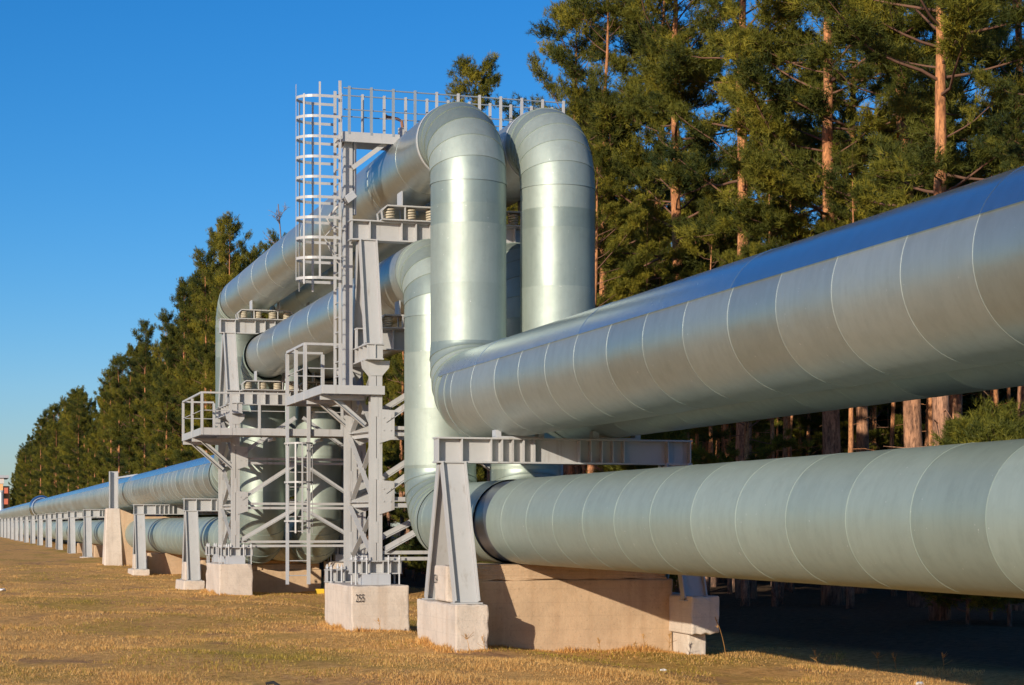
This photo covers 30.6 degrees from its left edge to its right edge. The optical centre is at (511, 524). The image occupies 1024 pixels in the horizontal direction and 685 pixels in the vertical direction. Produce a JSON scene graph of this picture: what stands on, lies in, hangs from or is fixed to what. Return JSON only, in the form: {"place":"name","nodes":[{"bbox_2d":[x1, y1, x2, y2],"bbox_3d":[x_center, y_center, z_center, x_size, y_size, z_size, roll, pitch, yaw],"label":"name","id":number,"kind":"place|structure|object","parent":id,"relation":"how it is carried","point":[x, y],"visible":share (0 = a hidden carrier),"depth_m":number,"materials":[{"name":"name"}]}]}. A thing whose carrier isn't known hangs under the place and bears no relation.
{"place":"outdoors","nodes":[
{"label":"outdoors","id":0,"kind":"place"},
{"bbox_2d":[198,588,707,655],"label":"edge grass","id":1,"kind":"structure","parent":0,"point":[437,647],"depth_m":31.70,"materials":[{"name":"plant"}]},
{"bbox_2d":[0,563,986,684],"bbox_3d":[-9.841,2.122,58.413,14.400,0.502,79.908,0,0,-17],"label":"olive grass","id":2,"kind":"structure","parent":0,"point":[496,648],"depth_m":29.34,"materials":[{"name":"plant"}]},
{"bbox_2d":[0,526,1023,684],"bbox_3d":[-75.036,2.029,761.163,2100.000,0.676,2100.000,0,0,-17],"label":"ground","id":3,"kind":"structure","parent":0,"point":[868,627],"depth_m":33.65,"materials":[{"name":"plant"}]},
{"bbox_2d":[18,417,49,500],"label":"pine tree","id":4,"kind":"object","parent":3,"relation":"on","point":[39,438],"visible":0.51,"depth_m":325.87,"materials":[{"name":"green plant"}]},
{"bbox_2d":[30,403,61,497],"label":"pine tree","id":5,"kind":"object","parent":3,"relation":"on","point":[53,414],"visible":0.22,"depth_m":301.96,"materials":[{"name":"green plant"}]},
{"bbox_2d":[41,422,62,496],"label":"pine tree","id":6,"kind":"object","parent":3,"relation":"on","point":[53,452],"visible":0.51,"depth_m":284.26,"materials":[{"name":"green plant"}]},
{"bbox_2d":[45,405,77,495],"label":"pine tree","id":7,"kind":"object","parent":3,"relation":"on","point":[67,410],"visible":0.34,"depth_m":255.83,"materials":[{"name":"green plant"}]},
{"bbox_2d":[55,388,89,492],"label":"pine tree","id":8,"kind":"object","parent":3,"relation":"on","point":[69,435],"visible":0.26,"depth_m":250.20,"materials":[{"name":"green plant"}]},
{"bbox_2d":[58,400,90,490],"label":"pine tree","id":9,"kind":"object","parent":3,"relation":"on","point":[82,422],"visible":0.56,"depth_m":237.41,"materials":[{"name":"green plant"}]},
{"bbox_2d":[60,394,96,491],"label":"pine tree","id":10,"kind":"object","parent":3,"relation":"on","point":[84,398],"visible":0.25,"depth_m":243.01,"materials":[{"name":"green plant"}]},
{"bbox_2d":[72,430,97,489],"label":"pine tree","id":11,"kind":"object","parent":3,"relation":"on","point":[83,459],"visible":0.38,"depth_m":229.47,"materials":[{"name":"green plant"}]},
{"bbox_2d":[67,511,103,552],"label":"steel trestle","id":12,"kind":"object","parent":3,"relation":"on","point":[71,543],"visible":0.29,"depth_m":121.19,"materials":[{"name":"grey paint"}]},
{"bbox_2d":[76,418,102,488],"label":"pine tree","id":13,"kind":"object","parent":3,"relation":"on","point":[95,422],"visible":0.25,"depth_m":224.59,"materials":[{"name":"green plant"}]},
{"bbox_2d":[82,384,110,484],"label":"pine tree","id":14,"kind":"object","parent":3,"relation":"on","point":[92,438],"visible":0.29,"depth_m":216.31,"materials":[{"name":"green plant"}]},
{"bbox_2d":[87,368,128,485],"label":"pine tree","id":15,"kind":"object","parent":3,"relation":"on","point":[101,404],"visible":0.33,"depth_m":197.16,"materials":[{"name":"green plant"}]},
{"bbox_2d":[86,355,139,487],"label":"pine tree","id":16,"kind":"object","parent":3,"relation":"on","point":[103,454],"visible":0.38,"depth_m":190.24,"materials":[{"name":"green plant"}]},
{"bbox_2d":[104,355,146,478],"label":"pine tree","id":17,"kind":"object","parent":3,"relation":"on","point":[122,393],"visible":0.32,"depth_m":184.09,"materials":[{"name":"green plant"}]},
{"bbox_2d":[106,318,159,474],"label":"pine tree","id":18,"kind":"object","parent":3,"relation":"on","point":[147,367],"visible":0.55,"depth_m":171.43,"materials":[{"name":"green plant"}]},
{"bbox_2d":[118,363,157,462],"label":"pine tree","id":19,"kind":"object","parent":3,"relation":"on","point":[131,453],"visible":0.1,"depth_m":176.42,"materials":[{"name":"green plant"}]},
{"bbox_2d":[128,568,149,575],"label":"concrete footing","id":20,"kind":"object","parent":3,"relation":"on","point":[132,571],"visible":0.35,"depth_m":78.45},
{"bbox_2d":[133,504,230,568],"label":"steel trestle","id":21,"kind":"object","parent":20,"relation":"on","point":[140,511],"visible":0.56,"depth_m":79.50,"materials":[{"name":"grey paint"}]},
{"bbox_2d":[102,471,183,565],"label":"anchor column","id":22,"kind":"structure","parent":3,"relation":"on","point":[117,549],"depth_m":91.70,"materials":[{"name":"concrete"}]},
{"bbox_2d":[131,365,170,468],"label":"pine tree","id":23,"kind":"object","parent":3,"relation":"on","point":[139,453],"visible":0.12,"depth_m":158.54,"materials":[{"name":"green plant"}]},
{"bbox_2d":[124,308,180,472],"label":"pine tree","id":24,"kind":"object","parent":3,"relation":"on","point":[165,318],"visible":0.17,"depth_m":164.25,"materials":[{"name":"green plant"}]},
{"bbox_2d":[132,333,186,473],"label":"pine tree","id":25,"kind":"object","parent":3,"relation":"on","point":[157,438],"visible":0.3,"depth_m":142.45,"materials":[{"name":"green plant"}]},
{"bbox_2d":[145,284,198,467],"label":"pine tree","id":26,"kind":"object","parent":3,"relation":"on","point":[170,358],"visible":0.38,"depth_m":137.93,"materials":[{"name":"green plant"}]},
{"bbox_2d":[150,277,202,466],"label":"pine tree","id":27,"kind":"object","parent":3,"relation":"on","point":[183,283],"visible":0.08,"depth_m":146.88,"materials":[{"name":"green plant"}]},
{"bbox_2d":[146,553,211,573],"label":"concrete pier","id":28,"kind":"structure","parent":3,"relation":"on","point":[162,563],"depth_m":80.06,"materials":[{"name":"concrete"}]},
{"bbox_2d":[162,274,214,460],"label":"pine tree","id":29,"kind":"object","parent":3,"relation":"on","point":[168,452],"visible":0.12,"depth_m":134.73,"materials":[{"name":"green plant"}]},
{"bbox_2d":[175,579,204,589],"bbox_3d":[-10.849,2.185,62.972,0.719,0.664,2.319,0,0,-17],"label":"concrete footing","id":30,"kind":"object","parent":3,"relation":"on","point":[181,584],"visible":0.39,"depth_m":61.91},
{"bbox_2d":[180,498,319,580],"bbox_3d":[-8.883,0.492,63.570,4.590,2.745,1.840,0,0,-17],"label":"steel trestle","id":31,"kind":"object","parent":30,"relation":"on","point":[191,550],"visible":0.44,"depth_m":62.75,"materials":[{"name":"grey paint"}]},
{"bbox_2d":[122,108,1023,508],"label":"pipe","id":32,"kind":"object","parent":31,"relation":"on","point":[550,176],"visible":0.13,"depth_m":34.46,"materials":[{"name":"metal"}]},
{"bbox_2d":[157,244,228,463],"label":"pine tree","id":33,"kind":"object","parent":3,"relation":"on","point":[198,255],"visible":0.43,"depth_m":124.79,"materials":[{"name":"green plant"}]},
{"bbox_2d":[175,282,220,453],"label":"pine tree","id":34,"kind":"object","parent":3,"relation":"on","point":[202,340],"visible":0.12,"depth_m":128.68,"materials":[{"name":"green plant"}]},
{"bbox_2d":[179,268,220,453],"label":"pine tree","id":35,"kind":"object","parent":3,"relation":"on","point":[206,351],"visible":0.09,"depth_m":122.04,"materials":[{"name":"green plant"}]},
{"bbox_2d":[172,226,236,438],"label":"pine tree","id":36,"kind":"object","parent":3,"relation":"on","point":[212,236],"visible":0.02,"depth_m":141.81,"materials":[{"name":"green plant"}]},
{"bbox_2d":[184,211,252,455],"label":"pine tree","id":37,"kind":"object","parent":3,"relation":"on","point":[224,275],"visible":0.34,"depth_m":113.29,"materials":[{"name":"green plant"}]},
{"bbox_2d":[206,562,252,595],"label":"concrete block","id":38,"kind":"structure","parent":3,"relation":"on","point":[232,579],"depth_m":54.57,"materials":[{"name":"concrete"}]},
{"bbox_2d":[205,402,368,563],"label":"support tower","id":39,"kind":"structure","parent":38,"relation":"on","point":[232,499],"depth_m":55.46,"materials":[{"name":"metal"}]},
{"bbox_2d":[182,391,368,471],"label":"access platform","id":40,"kind":"structure","parent":39,"relation":"attached to","point":[206,437],"depth_m":53.59,"materials":[{"name":"metal"}]},
{"bbox_2d":[284,406,312,583],"bbox_3d":[-6.000,-0.950,52.903,0.808,5.300,0.699,0,0,-17],"label":"caged ladder","id":41,"kind":"object","parent":40,"relation":"attached to","point":[308,482],"visible":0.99,"depth_m":53.09,"materials":[{"name":"metal"}]},
{"bbox_2d":[225,390,339,406],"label":"cross beam","id":42,"kind":"structure","parent":39,"relation":"on","point":[266,400],"depth_m":55.55,"materials":[{"name":"metal"}]},
{"bbox_2d":[240,371,298,390],"bbox_3d":[-7.222,-4.271,55.661,1.725,0.579,0.480,0,0,-17],"label":"spring support","id":43,"kind":"object","parent":42,"relation":"on","point":[261,384],"visible":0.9,"depth_m":55.49,"materials":[{"name":"grey paint"}]},
{"bbox_2d":[217,318,363,407],"bbox_3d":[-6.641,-4.865,56.726,4.490,2.609,2.140,0,0,-17],"label":"steel trestle","id":44,"kind":"object","parent":39,"relation":"on","point":[229,329],"visible":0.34,"depth_m":56.13,"materials":[{"name":"grey paint"}]},
{"bbox_2d":[235,300,292,319],"bbox_3d":[-7.470,-6.465,56.474,1.725,0.589,0.480,0,0,-17],"label":"spring support","id":45,"kind":"object","parent":44,"relation":"on","point":[257,313],"visible":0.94,"depth_m":56.35,"materials":[{"name":"grey paint"}]},
{"bbox_2d":[251,563,320,592],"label":"concrete pier","id":46,"kind":"structure","parent":3,"relation":"on","point":[270,578],"depth_m":58.47,"materials":[{"name":"concrete"}]},
{"bbox_2d":[325,582,409,631],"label":"concrete block","id":47,"kind":"structure","parent":3,"relation":"on","point":[350,606],"depth_m":36.40,"materials":[{"name":"grey concrete"}]},
{"bbox_2d":[324,343,562,584],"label":"support tower","id":48,"kind":"structure","parent":47,"relation":"on","point":[374,494],"depth_m":37.22,"materials":[{"name":"metal"}]},
{"bbox_2d":[285,342,384,426],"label":"access platform","id":49,"kind":"structure","parent":48,"relation":"attached to","point":[324,396],"depth_m":38.40,"materials":[{"name":"metal"}]},
{"bbox_2d":[296,81,341,384],"bbox_3d":[-3.929,-5.845,37.776,0.884,6.210,0.804,0,0,-17],"label":"caged ladder","id":50,"kind":"object","parent":49,"relation":"attached to","point":[335,177],"visible":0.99,"depth_m":37.67,"materials":[{"name":"metal"}]},
{"bbox_2d":[353,328,403,351],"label":"cross beam","id":51,"kind":"structure","parent":48,"relation":"on","point":[393,339],"depth_m":38.10,"materials":[{"name":"metal"}]},
{"bbox_2d":[382,300,403,328],"bbox_3d":[-1.934,-4.271,38.298,1.725,0.579,0.480,0,0,-17],"label":"spring support","id":52,"kind":"object","parent":51,"relation":"on","point":[388,324],"visible":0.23,"depth_m":37.98,"materials":[{"name":"grey paint"}]},
{"bbox_2d":[348,219,519,348],"bbox_3d":[-1.090,-4.856,38.346,4.580,2.568,1.480,0,0,-17],"label":"steel trestle","id":53,"kind":"object","parent":48,"relation":"on","point":[367,236],"visible":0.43,"depth_m":37.70,"materials":[{"name":"grey paint"}]},
{"bbox_2d":[376,191,430,222],"bbox_3d":[-1.876,-6.450,38.107,1.725,0.619,0.480,0,0,-17],"label":"spring support","id":54,"kind":"object","parent":53,"relation":"on","point":[400,206],"visible":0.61,"depth_m":37.87,"materials":[{"name":"grey paint"}]},
{"bbox_2d":[336,86,564,384],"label":"crossing walkway","id":55,"kind":"structure","parent":48,"relation":"on","point":[352,142],"depth_m":37.92,"materials":[{"name":"grey paint"}]},
{"bbox_2d":[363,353,403,555],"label":"pine tree","id":56,"kind":"object","parent":3,"relation":"on","point":[389,443],"visible":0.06,"depth_m":79.62,"materials":[{"name":"green plant"}]},
{"bbox_2d":[364,352,407,576],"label":"pine tree","id":57,"kind":"object","parent":3,"relation":"on","point":[386,379],"visible":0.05,"depth_m":76.57,"materials":[{"name":"green plant"}]},
{"bbox_2d":[382,353,415,581],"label":"pine tree","id":58,"kind":"object","parent":3,"relation":"on","point":[392,459],"visible":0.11,"depth_m":71.05,"materials":[{"name":"green plant"}]},
{"bbox_2d":[390,509,427,573],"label":"young pine","id":59,"kind":"object","parent":3,"relation":"on","point":[415,565],"visible":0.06,"depth_m":66.45,"materials":[{"name":"green plant"}]},
{"bbox_2d":[434,565,452,601],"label":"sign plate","id":60,"kind":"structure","parent":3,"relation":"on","point":[443,589],"depth_m":31.00,"materials":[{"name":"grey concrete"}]},
{"bbox_2d":[405,464,495,570],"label":"young pine","id":61,"kind":"object","parent":3,"relation":"on","point":[416,543],"visible":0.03,"depth_m":58.74,"materials":[{"name":"green plant"}]},
{"bbox_2d":[417,599,488,651],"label":"concrete block","id":62,"kind":"structure","parent":3,"relation":"on","point":[442,622],"depth_m":30.15,"materials":[{"name":"concrete"}]},
{"bbox_2d":[422,437,707,603],"bbox_3d":[0.896,-0.083,31.843,4.570,2.754,2.140,0,0,-17],"label":"steel trestle","id":63,"kind":"object","parent":62,"relation":"on","point":[451,542],"visible":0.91,"depth_m":31.52,"materials":[{"name":"grey paint"}]},
{"bbox_2d":[492,430,543,437],"bbox_3d":[0.106,-1.527,31.602,0.860,0.132,0.240,0,0,-17],"label":"pipe saddle","id":64,"kind":"object","parent":63,"relation":"on","point":[496,433],"visible":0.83,"depth_m":31.47,"materials":[{"name":"grey paint"}]},
{"bbox_2d":[0,102,1023,517],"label":"pipe","id":65,"kind":"object","parent":64,"relation":"on","point":[932,284],"visible":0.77,"depth_m":23.45,"materials":[{"name":"metal"}]},
{"bbox_2d":[444,50,515,479],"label":"pine tree","id":66,"kind":"object","parent":3,"relation":"on","point":[473,74],"visible":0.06,"depth_m":83.48,"materials":[{"name":"green plant"}]},
{"bbox_2d":[477,563,672,651],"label":"concrete pier","id":67,"kind":"structure","parent":3,"relation":"on","point":[546,608],"depth_m":31.63,"materials":[{"name":"concrete"}]},
{"bbox_2d":[271,242,560,563],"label":"pipe","id":68,"kind":"object","parent":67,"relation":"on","point":[324,491],"visible":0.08,"depth_m":56.80,"materials":[{"name":"metal"}]},
{"bbox_2d":[18,239,1023,597],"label":"pipe","id":69,"kind":"object","parent":67,"relation":"on","point":[940,519],"visible":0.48,"depth_m":22.51,"materials":[{"name":"metal"}]},
{"bbox_2d":[486,0,671,474],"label":"pine tree","id":70,"kind":"object","parent":3,"relation":"on","point":[593,36],"visible":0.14,"depth_m":65.44,"materials":[{"name":"green plant"}]},
{"bbox_2d":[517,0,703,471],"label":"pine tree","id":71,"kind":"object","parent":3,"relation":"on","point":[597,102],"visible":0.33,"depth_m":57.11,"materials":[{"name":"green plant"}]},
{"bbox_2d":[583,132,654,472],"bbox_3d":[2.808,-4.232,50.921,5.389,13.154,4.726,0,0,26],"label":"pine tree","id":72,"kind":"object","parent":3,"relation":"on","point":[601,159],"visible":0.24,"depth_m":50.80,"materials":[{"name":"green plant"}]},
{"bbox_2d":[597,188,686,300],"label":"pine tree","id":73,"kind":"object","parent":3,"relation":"on","point":[655,234],"visible":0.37,"depth_m":53.58,"materials":[{"name":"green plant"}]},
{"bbox_2d":[590,429,710,591],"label":"young pine","id":74,"kind":"object","parent":3,"relation":"on","point":[676,435],"visible":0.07,"depth_m":45.06,"materials":[{"name":"green plant"}]},
{"bbox_2d":[636,219,688,293],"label":"pine tree","id":75,"kind":"object","parent":3,"relation":"on","point":[669,235],"visible":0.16,"depth_m":57.08,"materials":[{"name":"green plant"}]},
{"bbox_2d":[582,0,755,465],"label":"pine tree","id":76,"kind":"object","parent":3,"relation":"on","point":[715,160],"visible":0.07,"depth_m":61.02,"materials":[{"name":"green plant"}]},
{"bbox_2d":[571,0,805,592],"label":"pine tree","id":77,"kind":"object","parent":3,"relation":"on","point":[643,176],"visible":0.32,"depth_m":53.84,"materials":[{"name":"green plant"}]},
{"bbox_2d":[672,632,705,654],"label":"concrete block","id":78,"kind":"structure","parent":3,"relation":"on","point":[690,644],"depth_m":31.61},
{"bbox_2d":[669,592,718,634],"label":"concrete block","id":79,"kind":"structure","parent":78,"relation":"on","point":[692,615],"depth_m":31.29,"materials":[{"name":"concrete"}]},
{"bbox_2d":[680,182,736,594],"bbox_3d":[5.277,-3.725,52.312,2.312,11.935,2.217,0,0,-24],"label":"pine tree","id":80,"kind":"object","parent":3,"relation":"on","point":[705,211],"visible":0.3,"depth_m":52.29,"materials":[{"name":"green plant"}]},
{"bbox_2d":[714,202,736,593],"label":"pine tree","id":81,"kind":"object","parent":3,"relation":"on","point":[729,580],"visible":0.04,"depth_m":54.33,"materials":[{"name":"green plant"}]},
{"bbox_2d":[689,254,783,591],"bbox_3d":[6.584,-3.037,57.284,3.017,10.597,4.053,0,0,18],"label":"pine tree","id":82,"kind":"object","parent":3,"relation":"on","point":[761,425],"visible":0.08,"depth_m":57.37,"materials":[{"name":"green plant"}]},
{"bbox_2d":[608,0,897,598],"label":"pine tree","id":83,"kind":"object","parent":3,"relation":"on","point":[702,129],"visible":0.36,"depth_m":50.32,"materials":[{"name":"green plant"}]},
{"bbox_2d":[693,233,814,605],"bbox_3d":[5.577,-2.482,45.869,3.215,9.229,3.665,0,0,-5],"label":"pine tree","id":84,"kind":"object","parent":3,"relation":"on","point":[763,448],"visible":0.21,"depth_m":45.38,"materials":[{"name":"green plant"}]},
{"bbox_2d":[709,106,814,606],"bbox_3d":[6.416,-4.056,46.173,2.784,12.672,2.442,0,0,40],"label":"pine tree","id":85,"kind":"object","parent":3,"relation":"on","point":[756,133],"visible":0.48,"depth_m":45.73,"materials":[{"name":"green plant"}]},
{"bbox_2d":[769,112,835,604],"bbox_3d":[6.903,-4.069,47.437,2.297,12.663,2.395,0,0,-43],"label":"pine tree","id":86,"kind":"object","parent":3,"relation":"on","point":[784,455],"visible":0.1,"depth_m":47.08,"materials":[{"name":"green plant"}]},
{"bbox_2d":[767,409,848,456],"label":"pine tree","id":87,"kind":"object","parent":3,"relation":"on","point":[802,448],"visible":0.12,"depth_m":66.07,"materials":[{"name":"green plant"}]},
{"bbox_2d":[605,387,1017,469],"bbox_3d":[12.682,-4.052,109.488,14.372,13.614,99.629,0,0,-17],"label":"undergrowth","id":88,"kind":"object","parent":3,"relation":"on","point":[968,400],"visible":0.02,"depth_m":81.65,"materials":[{"name":"green plant"}]},
{"bbox_2d":[670,0,984,605],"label":"pine tree","id":89,"kind":"object","parent":3,"relation":"on","point":[748,211],"visible":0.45,"depth_m":45.98,"materials":[{"name":"green plant"}]},
{"bbox_2d":[811,141,873,608],"bbox_3d":[8.557,-3.545,45.741,2.694,11.624,3.403,0,0,7],"label":"pine tree","id":90,"kind":"object","parent":3,"relation":"on","point":[855,156],"visible":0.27,"depth_m":45.76,"materials":[{"name":"green plant"}]},
{"bbox_2d":[734,0,962,593],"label":"pine tree","id":91,"kind":"object","parent":3,"relation":"on","point":[862,436],"visible":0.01,"depth_m":54.84,"materials":[{"name":"green plant"}]},
{"bbox_2d":[813,401,924,452],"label":"pine tree","id":92,"kind":"object","parent":3,"relation":"on","point":[876,435],"visible":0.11,"depth_m":60.91,"materials":[{"name":"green plant"}]},
{"bbox_2d":[724,0,1014,607],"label":"pine tree","id":93,"kind":"object","parent":3,"relation":"on","point":[820,51],"visible":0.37,"depth_m":45.34,"materials":[{"name":"green plant"}]},
{"bbox_2d":[761,0,1023,620],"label":"pine tree","id":94,"kind":"object","parent":3,"relation":"on","point":[941,75],"visible":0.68,"depth_m":38.22,"materials":[{"name":"green plant"}]},
{"bbox_2d":[909,136,934,445],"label":"pine tree","id":95,"kind":"object","parent":3,"relation":"on","point":[929,408],"visible":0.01,"depth_m":50.52,"materials":[{"name":"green plant"}]},
{"bbox_2d":[833,0,1022,421],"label":"pine tree","id":96,"kind":"object","parent":3,"relation":"on","point":[955,402],"visible":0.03,"depth_m":52.08,"materials":[{"name":"green plant"}]},
{"bbox_2d":[900,0,1023,610],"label":"pine tree","id":97,"kind":"object","parent":3,"relation":"on","point":[990,43],"visible":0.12,"depth_m":43.18,"materials":[{"name":"green plant"}]},
{"bbox_2d":[911,392,1023,619],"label":"young pine","id":98,"kind":"object","parent":3,"relation":"on","point":[1009,412],"visible":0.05,"depth_m":38.09,"materials":[{"name":"green plant"}]},
{"bbox_2d":[914,407,1021,624],"bbox_3d":[9.032,-0.015,36.363,3.487,4.631,2.882,0,0,-24],"label":"young pine","id":99,"kind":"object","parent":3,"relation":"on","point":[978,601],"visible":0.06,"depth_m":36.45,"materials":[{"name":"green plant"}]},
{"bbox_2d":[950,411,1023,626],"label":"young pine","id":100,"kind":"object","parent":3,"relation":"on","point":[1002,431],"visible":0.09,"depth_m":35.92,"materials":[{"name":"green plant"}]},
{"bbox_2d":[964,62,1023,171],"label":"pine tree","id":101,"kind":"object","parent":3,"relation":"on","point":[987,80],"visible":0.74,"depth_m":34.35,"materials":[{"name":"green plant"}]},
{"bbox_2d":[0,0,1023,525],"label":"sky","id":102,"kind":"structure","parent":0,"point":[128,128],"materials":[{"name":"blue"}]},
{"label":"concrete footing","id":103,"kind":"object","parent":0,"visible":0},
{"bbox_2d":[82,509,162,556],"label":"steel trestle","id":104,"kind":"object","parent":103,"relation":"on","point":[88,514],"visible":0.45,"depth_m":107.86,"materials":[{"name":"grey paint"}]},
{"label":"concrete footing","id":105,"kind":"object","parent":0,"visible":0},
{"bbox_2d":[55,512,67,549],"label":"steel trestle","id":106,"kind":"object","parent":105,"relation":"on","point":[59,533],"visible":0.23,"depth_m":134.03,"materials":[{"name":"grey paint"}]},
{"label":"concrete footing","id":107,"kind":"object","parent":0,"visible":0},
{"bbox_2d":[45,513,103,546],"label":"steel trestle","id":108,"kind":"object","parent":107,"relation":"on","point":[49,517],"visible":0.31,"depth_m":147.30,"materials":[{"name":"grey paint"}]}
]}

